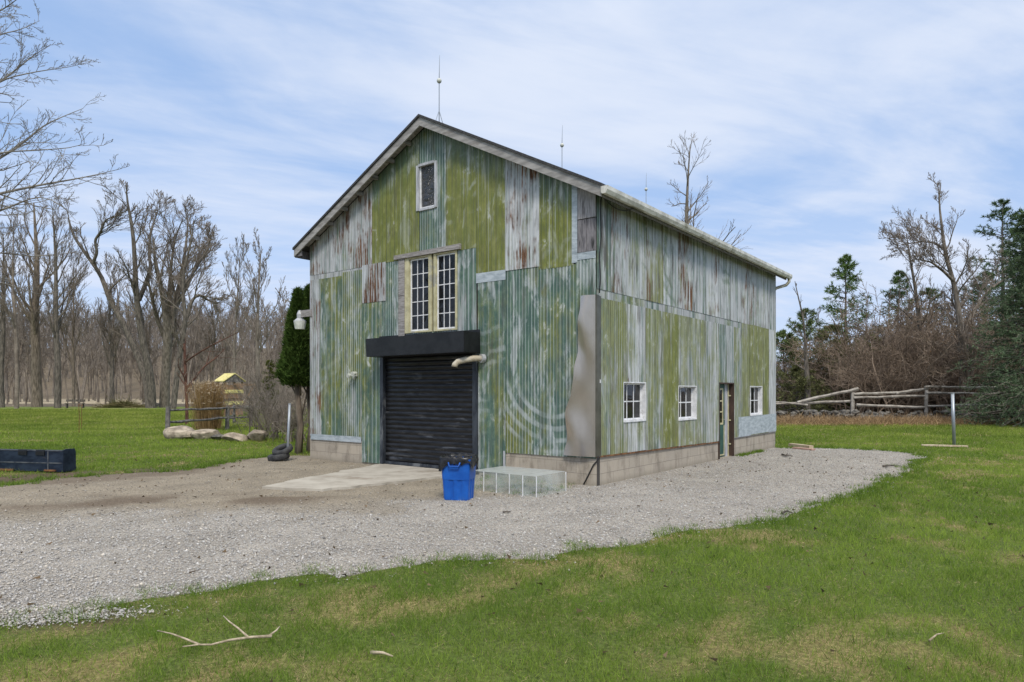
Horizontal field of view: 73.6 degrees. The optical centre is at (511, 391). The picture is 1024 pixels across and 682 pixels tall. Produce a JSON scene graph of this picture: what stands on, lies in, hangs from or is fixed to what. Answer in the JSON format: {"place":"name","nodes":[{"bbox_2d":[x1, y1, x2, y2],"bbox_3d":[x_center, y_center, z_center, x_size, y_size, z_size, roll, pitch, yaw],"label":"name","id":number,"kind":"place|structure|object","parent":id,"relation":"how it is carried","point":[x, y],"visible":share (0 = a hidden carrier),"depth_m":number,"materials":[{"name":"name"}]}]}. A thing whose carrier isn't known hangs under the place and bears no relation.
{"place":"outdoors","nodes":[
{"label":"outdoors","id":0,"kind":"place"},
{"bbox_2d":[0,446,941,630],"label":"gravel driveway","id":1,"kind":"structure","parent":0,"point":[231,497],"depth_m":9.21,"materials":[{"name":"grey gravel"}]},
{"bbox_2d":[267,454,289,461],"bbox_3d":[-5.360,1.500,15.720,0.486,0.150,0.494,-8,6,0],"label":"old tyre","id":2,"kind":"object","parent":1,"relation":"on","point":[275,458],"visible":0.85,"depth_m":15.53,"materials":[{"name":"rubber"}]},
{"bbox_2d":[272,443,292,454],"bbox_3d":[-5.290,1.350,15.780,0.467,0.132,0.474,-22,26,-21],"label":"old tyre","id":3,"kind":"object","parent":2,"relation":"on","point":[281,449],"visible":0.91,"depth_m":15.69,"materials":[{"name":"rubber"}]},
{"bbox_2d":[286,403,290,460],"bbox_3d":[-5.140,0.987,15.750,0.120,1.427,0.068,0,0,0],"label":"fence post","id":4,"kind":"object","parent":1,"relation":"on","point":[288,423],"visible":0.87,"depth_m":15.73,"materials":[{"name":"silver metal"}]},
{"bbox_2d":[262,464,475,490],"bbox_3d":[-2.823,1.600,12.503,2.641,0.100,3.635,0,0,38],"label":"concrete apron","id":5,"kind":"object","parent":1,"relation":"on","point":[378,474],"visible":0.69,"depth_m":12.17,"materials":[{"name":"beige concrete"}]},
{"bbox_2d":[439,453,478,500],"bbox_3d":[-0.791,1.260,10.130,0.540,0.655,0.513,0,0,13],"label":"recycling bin","id":6,"kind":"object","parent":1,"relation":"on","point":[458,473],"visible":1,"depth_m":9.96,"materials":[{"name":"blue plastic"}]},
{"bbox_2d":[0,455,1023,681],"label":"leaf litter","id":7,"kind":"object","parent":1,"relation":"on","point":[580,610],"visible":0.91,"depth_m":7.15,"materials":[{"name":"plant"}]},
{"bbox_2d":[483,472,565,496],"bbox_3d":[0.103,1.430,10.962,1.298,0.320,0.815,0,0,37],"label":"clear cold frame","id":8,"kind":"object","parent":1,"relation":"on","point":[522,483],"visible":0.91,"depth_m":10.56,"materials":[{"name":"white"}]},
{"bbox_2d":[292,55,791,485],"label":"barn","id":9,"kind":"structure","parent":1,"relation":"on","point":[501,310],"depth_m":13.49,"materials":[{"name":"metal"}]},
{"bbox_2d":[366,329,479,473],"bbox_3d":[-1.821,0.213,13.685,2.820,2.775,0.616,0,0,37],"label":"roller door","id":10,"kind":"structure","parent":9,"relation":"in","point":[429,406],"depth_m":13.80,"materials":[{"name":"metal"}]},
{"bbox_2d":[416,160,436,210],"bbox_3d":[-1.704,-4.147,13.860,0.570,0.955,0.130,0,0,37],"label":"loft window","id":11,"kind":"structure","parent":9,"relation":"in","point":[426,173],"depth_m":13.87,"materials":[{"name":"white paint"}]},
{"bbox_2d":[398,250,456,335],"bbox_3d":[-1.684,-1.928,13.859,1.620,1.655,0.145,0,0,37],"label":"tall window","id":12,"kind":"structure","parent":9,"relation":"in","point":[427,284],"depth_m":13.83,"materials":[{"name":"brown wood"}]},
{"bbox_2d":[623,382,645,421],"bbox_3d":[2.210,0.193,12.597,0.152,0.725,0.890,0,0,37],"label":"side window","id":13,"kind":"structure","parent":9,"relation":"in","point":[634,407],"depth_m":12.74,"materials":[{"name":"white paint"}]},
{"bbox_2d":[678,386,696,420],"bbox_3d":[3.672,0.243,14.525,0.152,0.725,0.950,0,0,37],"label":"side window","id":14,"kind":"structure","parent":9,"relation":"in","point":[687,395],"depth_m":14.70,"materials":[{"name":"white paint"}]},
{"bbox_2d":[718,382,733,458],"bbox_3d":[5.067,0.685,16.405,0.182,1.790,0.989,0,0,37],"label":"side door","id":15,"kind":"structure","parent":9,"relation":"in","point":[725,445],"depth_m":16.70,"materials":[{"name":"beige paint"}]},
{"bbox_2d":[749,386,762,415],"bbox_3d":[6.414,0.248,18.137,0.152,0.775,1.000,0,0,37],"label":"side window","id":16,"kind":"structure","parent":9,"relation":"in","point":[755,392],"depth_m":18.33,"materials":[{"name":"white paint"}]},
{"bbox_2d":[788,443,813,448],"bbox_3d":[8.112,1.540,19.228,0.140,0.100,0.890,0,0,-15],"label":"board","id":17,"kind":"object","parent":1,"relation":"on","point":[800,445],"visible":0.69,"depth_m":19.17,"materials":[{"name":"beige wood"}]},
{"bbox_2d":[792,447,814,449],"bbox_3d":[7.969,1.565,18.709,0.140,0.040,0.695,0,0,-23],"label":"board","id":18,"kind":"object","parent":1,"relation":"on","point":[803,448],"visible":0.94,"depth_m":18.64,"materials":[{"name":"brown wood"}]},
{"bbox_2d":[0,348,1023,681],"bbox_3d":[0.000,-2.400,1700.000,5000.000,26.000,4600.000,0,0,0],"label":"lawn","id":19,"kind":"structure","parent":0,"point":[534,676],"depth_m":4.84,"materials":[{"name":"green plant"}]},
{"bbox_2d":[0,292,11,368],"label":"thin bare tree","id":20,"kind":"object","parent":19,"relation":"on","point":[7,334],"visible":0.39,"depth_m":76.12,"materials":[{"name":"brown plant"}]},
{"bbox_2d":[4,307,19,373],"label":"thin bare tree","id":21,"kind":"object","parent":19,"relation":"on","point":[10,353],"visible":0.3,"depth_m":88.65,"materials":[{"name":"brown plant"}]},
{"bbox_2d":[0,221,23,407],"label":"bare tree","id":22,"kind":"object","parent":19,"relation":"on","point":[2,351],"visible":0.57,"depth_m":67.87,"materials":[{"name":"brown plant"}]},
{"bbox_2d":[6,320,24,403],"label":"thin bare tree","id":23,"kind":"object","parent":19,"relation":"on","point":[14,368],"visible":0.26,"depth_m":86.14,"materials":[{"name":"brown plant"}]},
{"bbox_2d":[8,293,31,364],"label":"thin bare tree","id":24,"kind":"object","parent":19,"relation":"on","point":[22,347],"visible":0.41,"depth_m":83.76,"materials":[{"name":"brown plant"}]},
{"bbox_2d":[12,286,30,403],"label":"thin bare tree","id":25,"kind":"object","parent":19,"relation":"on","point":[21,338],"visible":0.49,"depth_m":83.98,"materials":[{"name":"brown plant"}]},
{"bbox_2d":[0,196,45,408],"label":"bare tree","id":26,"kind":"object","parent":19,"relation":"on","point":[10,313],"visible":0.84,"depth_m":63.88,"materials":[{"name":"brown plant"}]},
{"bbox_2d":[20,309,30,405],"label":"thin bare tree","id":27,"kind":"object","parent":19,"relation":"on","point":[27,346],"visible":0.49,"depth_m":76.62,"materials":[{"name":"brown plant"}]},
{"bbox_2d":[0,448,76,471],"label":"loader bucket","id":28,"kind":"object","parent":19,"relation":"on","point":[64,460],"visible":1,"depth_m":13.56,"materials":[{"name":"blue metal"}]},
{"bbox_2d":[0,181,78,406],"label":"bare tree","id":29,"kind":"object","parent":19,"relation":"on","point":[36,382],"visible":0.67,"depth_m":69.69,"materials":[{"name":"grey plant"}]},
{"bbox_2d":[39,316,51,370],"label":"thin bare tree","id":30,"kind":"object","parent":19,"relation":"on","point":[43,339],"visible":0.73,"depth_m":80.34,"materials":[{"name":"brown plant"}]},
{"bbox_2d":[39,243,79,405],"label":"thin bare tree","id":31,"kind":"object","parent":19,"relation":"on","point":[69,358],"visible":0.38,"depth_m":72.64,"materials":[{"name":"brown plant"}]},
{"bbox_2d":[34,181,92,407],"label":"bare tree","id":32,"kind":"object","parent":19,"relation":"on","point":[55,325],"visible":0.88,"depth_m":65.92,"materials":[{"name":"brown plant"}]},
{"bbox_2d":[0,0,129,300],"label":"overhanging tree","id":33,"kind":"object","parent":19,"relation":"on","point":[19,145],"visible":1,"depth_m":12.55,"materials":[{"name":"grey plant"}]},
{"bbox_2d":[52,246,94,406],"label":"bare tree","id":34,"kind":"object","parent":19,"relation":"on","point":[73,319],"visible":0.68,"depth_m":71.90,"materials":[{"name":"brown plant"}]},
{"bbox_2d":[64,399,85,407],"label":"garden bench","id":35,"kind":"object","parent":19,"relation":"on","point":[75,400],"visible":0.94,"depth_m":66.10,"materials":[{"name":"grey wood"}]},
{"bbox_2d":[99,317,118,402],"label":"thin bare tree","id":36,"kind":"object","parent":19,"relation":"on","point":[107,364],"visible":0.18,"depth_m":86.10,"materials":[{"name":"brown plant"}]},
{"bbox_2d":[94,256,123,402],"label":"bare tree","id":37,"kind":"object","parent":19,"relation":"on","point":[109,315],"visible":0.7,"depth_m":70.75,"materials":[{"name":"brown plant"}]},
{"bbox_2d":[101,251,124,402],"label":"thin bare tree","id":38,"kind":"object","parent":19,"relation":"on","point":[115,322],"visible":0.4,"depth_m":75.89,"materials":[{"name":"brown plant"}]},
{"bbox_2d":[88,393,144,407],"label":"brush pile","id":39,"kind":"object","parent":19,"relation":"on","point":[122,404],"visible":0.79,"depth_m":66.90,"materials":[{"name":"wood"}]},
{"bbox_2d":[54,176,185,407],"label":"bare tree","id":40,"kind":"object","parent":19,"relation":"on","point":[144,362],"visible":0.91,"depth_m":65.55,"materials":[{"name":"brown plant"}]},
{"bbox_2d":[132,331,142,402],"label":"thin bare tree","id":41,"kind":"object","parent":19,"relation":"on","point":[142,356],"visible":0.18,"depth_m":79.93,"materials":[{"name":"brown plant"}]},
{"bbox_2d":[136,291,158,402],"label":"thin bare tree","id":42,"kind":"object","parent":19,"relation":"on","point":[153,318],"visible":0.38,"depth_m":76.26,"materials":[{"name":"brown plant"}]},
{"bbox_2d":[141,302,158,364],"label":"thin bare tree","id":43,"kind":"object","parent":19,"relation":"on","point":[146,333],"visible":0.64,"depth_m":75.34,"materials":[{"name":"brown plant"}]},
{"bbox_2d":[0,286,303,401],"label":"distant wood","id":44,"kind":"object","parent":19,"relation":"on","point":[93,347],"visible":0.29,"depth_m":113.83,"materials":[{"name":"brown plant"}]},
{"bbox_2d":[155,286,180,353],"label":"thin bare tree","id":45,"kind":"object","parent":19,"relation":"on","point":[162,323],"visible":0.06,"depth_m":73.43,"materials":[{"name":"brown plant"}]},
{"bbox_2d":[122,194,216,407],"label":"bare tree","id":46,"kind":"object","parent":19,"relation":"on","point":[168,314],"visible":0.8,"depth_m":66.44,"materials":[{"name":"grey plant"}]},
{"bbox_2d":[171,298,181,367],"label":"thin bare tree","id":47,"kind":"object","parent":19,"relation":"on","point":[174,345],"visible":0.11,"depth_m":78.74,"materials":[{"name":"brown plant"}]},
{"bbox_2d":[163,425,194,439],"bbox_3d":[-11.049,1.395,23.032,0.881,0.482,1.037,0,0,38],"label":"boulder","id":48,"kind":"object","parent":19,"relation":"on","point":[180,432],"visible":0.68,"depth_m":22.76,"materials":[{"name":"stone"}]},
{"bbox_2d":[145,214,234,408],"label":"bare tree","id":49,"kind":"object","parent":19,"relation":"on","point":[185,311],"visible":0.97,"depth_m":63.25,"materials":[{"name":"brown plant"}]},
{"bbox_2d":[186,290,209,373],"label":"thin bare tree","id":50,"kind":"object","parent":19,"relation":"on","point":[201,343],"visible":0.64,"depth_m":86.07,"materials":[{"name":"brown plant"}]},
{"bbox_2d":[190,429,220,439],"bbox_3d":[-10.248,1.454,22.903,0.625,0.369,0.806,0,0,23],"label":"boulder","id":51,"kind":"object","parent":19,"relation":"on","point":[203,433],"visible":0.77,"depth_m":22.69,"materials":[{"name":"stone"}]},
{"bbox_2d":[194,306,216,371],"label":"thin bare tree","id":52,"kind":"object","parent":19,"relation":"on","point":[203,335],"visible":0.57,"depth_m":82.55,"materials":[{"name":"brown plant"}]},
{"bbox_2d":[179,379,233,429],"bbox_3d":[-12.624,0.527,28.399,2.047,2.150,2.409,0,0,0],"label":"dry grass clump","id":53,"kind":"object","parent":19,"relation":"on","point":[210,395],"visible":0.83,"depth_m":28.18,"materials":[{"name":"plant"}]},
{"bbox_2d":[172,319,242,423],"bbox_3d":[-14.265,-0.919,33.031,3.482,5.035,3.036,0,0,30],"label":"tree","id":54,"kind":"object","parent":19,"relation":"on","point":[186,360],"visible":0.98,"depth_m":32.93,"materials":[{"name":"red plant"}]},
{"bbox_2d":[194,295,227,382],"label":"bare tree","id":55,"kind":"object","parent":19,"relation":"on","point":[212,364],"visible":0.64,"depth_m":73.93,"materials":[{"name":"brown plant"}]},
{"bbox_2d":[165,403,257,429],"bbox_3d":[-11.596,1.110,28.767,2.421,1.182,11.266,0,0,-11],"label":"rail fence","id":56,"kind":"object","parent":19,"relation":"on","point":[168,421],"visible":0.66,"depth_m":26.38,"materials":[{"name":"grey wood"}]},
{"bbox_2d":[211,434,222,439],"bbox_3d":[-9.594,1.508,22.384,0.519,0.223,0.368,0,0,0],"label":"boulder","id":57,"kind":"object","parent":19,"relation":"on","point":[217,436],"visible":0.63,"depth_m":22.28,"materials":[{"name":"grey stone"}]},
{"bbox_2d":[157,615,279,646],"bbox_3d":[-1.863,1.519,4.354,0.718,0.072,0.360,0,0,-24],"label":"fallen branch","id":58,"kind":"object","parent":19,"relation":"on","point":[235,639],"visible":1,"depth_m":4.27,"materials":[{"name":"beige wood"}]},
{"bbox_2d":[219,314,231,405],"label":"thin bare tree","id":59,"kind":"object","parent":19,"relation":"on","point":[225,358],"visible":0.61,"depth_m":73.92,"materials":[{"name":"brown plant"}]},
{"bbox_2d":[207,231,260,382],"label":"bare tree","id":60,"kind":"object","parent":19,"relation":"on","point":[240,293],"visible":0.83,"depth_m":61.88,"materials":[{"name":"grey plant"}]},
{"bbox_2d":[221,432,249,441],"bbox_3d":[-8.819,1.464,21.798,0.807,0.324,0.576,0,0,0],"label":"boulder","id":61,"kind":"object","parent":19,"relation":"on","point":[232,436],"visible":0.86,"depth_m":21.64,"materials":[{"name":"stone"}]},
{"bbox_2d":[215,373,258,416],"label":"play tower","id":62,"kind":"structure","parent":19,"relation":"on","point":[224,377],"depth_m":43.54,"materials":[{"name":"yellow wood"}]},
{"bbox_2d":[229,372,282,419],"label":"bare shrub","id":63,"kind":"object","parent":19,"relation":"on","point":[248,395],"visible":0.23,"depth_m":35.77,"materials":[{"name":"brown plant"}]},
{"bbox_2d":[247,430,265,441],"bbox_3d":[-8.206,1.432,21.921,0.601,0.410,0.642,0,0,0],"label":"boulder","id":64,"kind":"object","parent":19,"relation":"on","point":[256,433],"visible":0.82,"depth_m":21.74,"materials":[{"name":"stone"}]},
{"bbox_2d":[213,350,305,433],"bbox_3d":[-8.814,-0.049,26.166,4.400,3.325,3.507,0,0,0],"label":"bare shrub","id":65,"kind":"object","parent":19,"relation":"on","point":[274,390],"visible":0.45,"depth_m":25.95,"materials":[{"name":"brown plant"}]},
{"bbox_2d":[231,227,288,401],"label":"bare tree","id":66,"kind":"object","parent":19,"relation":"on","point":[257,298],"visible":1,"depth_m":57.92,"materials":[{"name":"grey plant"}]},
{"bbox_2d":[216,370,304,438],"bbox_3d":[-8.679,0.405,22.451,3.034,2.412,2.994,0,0,37],"label":"bare shrub","id":67,"kind":"object","parent":19,"relation":"on","point":[250,413],"visible":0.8,"depth_m":22.24,"materials":[{"name":"brown plant"}]},
{"bbox_2d":[229,341,304,419],"bbox_3d":[-12.771,-0.547,36.019,5.549,4.445,3.493,0,0,23],"label":"bare shrub","id":68,"kind":"object","parent":19,"relation":"on","point":[261,378],"visible":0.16,"depth_m":35.79,"materials":[{"name":"brown plant"}]},
{"bbox_2d":[258,359,282,423],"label":"bare shrub","id":69,"kind":"object","parent":19,"relation":"on","point":[268,363],"visible":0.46,"depth_m":29.99,"materials":[{"name":"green plant"}]},
{"bbox_2d":[238,367,307,438],"bbox_3d":[-7.928,0.392,22.762,2.739,2.442,3.768,0,0,0],"label":"bare shrub","id":70,"kind":"object","parent":19,"relation":"on","point":[275,423],"visible":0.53,"depth_m":22.74,"materials":[{"name":"brown plant"}]},
{"bbox_2d":[242,355,306,425],"bbox_3d":[-9.943,-0.269,30.344,4.117,3.761,4.962,0,0,0],"label":"bare shrub","id":71,"kind":"object","parent":19,"relation":"on","point":[271,392],"visible":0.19,"depth_m":30.70,"materials":[{"name":"brown plant"}]},
{"bbox_2d":[242,388,307,441],"bbox_3d":[-7.080,0.459,21.835,2.192,2.337,3.653,0,0,0],"label":"bare shrub","id":72,"kind":"object","parent":19,"relation":"on","point":[293,425],"visible":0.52,"depth_m":21.52,"materials":[{"name":"brown plant"}]},
{"bbox_2d":[273,335,281,388],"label":"thin bare tree","id":73,"kind":"object","parent":19,"relation":"on","point":[278,351],"visible":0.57,"depth_m":86.94,"materials":[{"name":"brown plant"}]},
{"bbox_2d":[274,286,309,453],"bbox_3d":[-5.480,-0.543,17.554,1.239,4.401,1.224,0,0,0],"label":"arborvitae","id":74,"kind":"object","parent":19,"relation":"on","point":[296,347],"visible":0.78,"depth_m":17.35,"materials":[{"name":"green plant"}]},
{"bbox_2d":[278,283,310,451],"bbox_3d":[-5.321,-0.612,17.956,1.632,4.538,1.710,0,0,0],"label":"arborvitae","id":75,"kind":"object","parent":19,"relation":"on","point":[307,290],"visible":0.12,"depth_m":17.92,"materials":[{"name":"green plant"}]},
{"bbox_2d":[370,650,392,656],"bbox_3d":[-0.775,1.567,4.088,0.155,0.030,0.023,0,0,20],"label":"stick","id":76,"kind":"object","parent":19,"relation":"on","point":[380,652],"visible":0.92,"depth_m":4.08,"materials":[{"name":"beige wood"}]},
{"bbox_2d":[665,130,749,248],"bbox_3d":[9.749,-6.123,33.905,4.131,14.021,4.791,0,0,0],"label":"bare tree","id":77,"kind":"object","parent":19,"relation":"on","point":[687,210],"visible":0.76,"depth_m":33.93,"materials":[{"name":"grey plant"}]},
{"bbox_2d":[776,329,822,409],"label":"pine tree","id":78,"kind":"object","parent":19,"relation":"on","point":[781,333],"visible":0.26,"depth_m":46.67,"materials":[{"name":"green plant"}]},
{"bbox_2d":[790,282,810,409],"bbox_3d":[16.902,-2.515,39.934,1.122,7.859,0.928,0,0,11],"label":"bare tree","id":79,"kind":"object","parent":19,"relation":"on","point":[806,372],"visible":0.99,"depth_m":39.93,"materials":[{"name":"brown plant"}]},
{"bbox_2d":[776,364,833,414],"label":"cedar bush","id":80,"kind":"object","parent":19,"relation":"on","point":[796,373],"visible":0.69,"depth_m":40.57,"materials":[{"name":"green plant"}]},
{"bbox_2d":[776,307,843,413],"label":"pine tree","id":81,"kind":"object","parent":19,"relation":"on","point":[808,324],"visible":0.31,"depth_m":48.14,"materials":[{"name":"green plant"}]},
{"bbox_2d":[813,306,828,369],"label":"thin bare tree","id":82,"kind":"object","parent":19,"relation":"on","point":[817,319],"visible":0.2,"depth_m":56.00,"materials":[{"name":"brown plant"}]},
{"bbox_2d":[785,323,863,412],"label":"cedar bush","id":83,"kind":"object","parent":19,"relation":"on","point":[830,327],"visible":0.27,"depth_m":43.98,"materials":[{"name":"green plant"}]},
{"bbox_2d":[813,254,875,375],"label":"pine tree","id":84,"kind":"object","parent":19,"relation":"on","point":[845,267],"visible":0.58,"depth_m":49.90,"materials":[{"name":"green plant"}]},
{"bbox_2d":[829,333,889,409],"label":"cedar bush","id":85,"kind":"object","parent":19,"relation":"on","point":[866,362],"visible":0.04,"depth_m":43.84,"materials":[{"name":"green plant"}]},
{"bbox_2d":[776,409,986,418],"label":"stone wall","id":86,"kind":"structure","parent":19,"relation":"on","point":[834,412],"depth_m":36.08,"materials":[{"name":"grey stone"}]},
{"bbox_2d":[776,385,1013,416],"bbox_3d":[21.390,0.594,36.245,15.682,1.814,0.462,0,0,10],"label":"split rail fence","id":87,"kind":"object","parent":19,"relation":"on","point":[805,402],"visible":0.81,"depth_m":36.44,"materials":[{"name":"grey wood"}]},
{"bbox_2d":[871,269,926,341],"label":"pine tree","id":88,"kind":"object","parent":19,"relation":"on","point":[896,280],"visible":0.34,"depth_m":52.99,"materials":[{"name":"green plant"}]},
{"bbox_2d":[776,274,1023,415],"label":"brush thicket","id":89,"kind":"object","parent":19,"relation":"on","point":[898,363],"visible":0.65,"depth_m":39.49,"materials":[{"name":"brown plant"}]},
{"bbox_2d":[776,408,1023,425],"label":"dead grass","id":90,"kind":"structure","parent":19,"relation":"on","point":[866,420],"depth_m":33.41,"materials":[{"name":"plant"}]},
{"bbox_2d":[879,224,946,413],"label":"bare tree","id":91,"kind":"object","parent":19,"relation":"on","point":[916,299],"visible":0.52,"depth_m":40.93,"materials":[{"name":"brown plant"}]},
{"bbox_2d":[892,287,950,335],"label":"pine tree","id":92,"kind":"object","parent":19,"relation":"on","point":[927,292],"visible":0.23,"depth_m":55.46,"materials":[{"name":"green plant"}]},
{"bbox_2d":[928,633,943,641],"bbox_3d":[2.697,1.561,4.354,0.163,0.031,0.018,0,0,-30],"label":"stick","id":93,"kind":"object","parent":19,"relation":"on","point":[931,638],"visible":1,"depth_m":4.34,"materials":[{"name":"beige wood"}]},
{"bbox_2d":[921,444,967,446],"bbox_3d":[12.312,1.548,19.488,1.123,0.045,0.160,0,0,23],"label":"board","id":94,"kind":"object","parent":19,"relation":"on","point":[944,445],"visible":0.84,"depth_m":19.40,"materials":[{"name":"beige wood"}]},
{"bbox_2d":[878,173,1020,414],"bbox_3d":[25.188,-5.405,38.158,8.913,13.522,5.453,0,0,0],"label":"bare tree","id":95,"kind":"object","parent":19,"relation":"on","point":[957,307],"visible":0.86,"depth_m":37.91,"materials":[{"name":"grey plant"}]},
{"bbox_2d":[951,393,955,444],"bbox_3d":[12.858,0.870,19.939,0.141,1.663,0.100,0,0,0],"label":"post","id":96,"kind":"object","parent":19,"relation":"on","point":[953,419],"visible":0.83,"depth_m":19.90,"materials":[{"name":"silver metal"}]},
{"bbox_2d":[957,270,1000,331],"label":"pine tree","id":97,"kind":"object","parent":19,"relation":"on","point":[975,296],"visible":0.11,"depth_m":54.64,"materials":[{"name":"green plant"}]},
{"bbox_2d":[943,198,1023,333],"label":"pine tree","id":98,"kind":"object","parent":19,"relation":"on","point":[1003,210],"visible":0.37,"depth_m":45.87,"materials":[{"name":"green plant"}]},
{"bbox_2d":[946,213,1023,427],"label":"spruce tree","id":99,"kind":"object","parent":19,"relation":"on","point":[1009,307],"visible":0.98,"depth_m":31.61,"materials":[{"name":"green plant"}]},
{"bbox_2d":[986,209,1023,331],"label":"pine tree","id":100,"kind":"object","parent":19,"relation":"on","point":[1018,220],"visible":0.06,"depth_m":49.46,"materials":[{"name":"green plant"}]},
{"bbox_2d":[0,0,1023,384],"label":"sky","id":101,"kind":"structure","parent":0,"point":[820,118],"materials":[{"name":"blue"}]}
]}

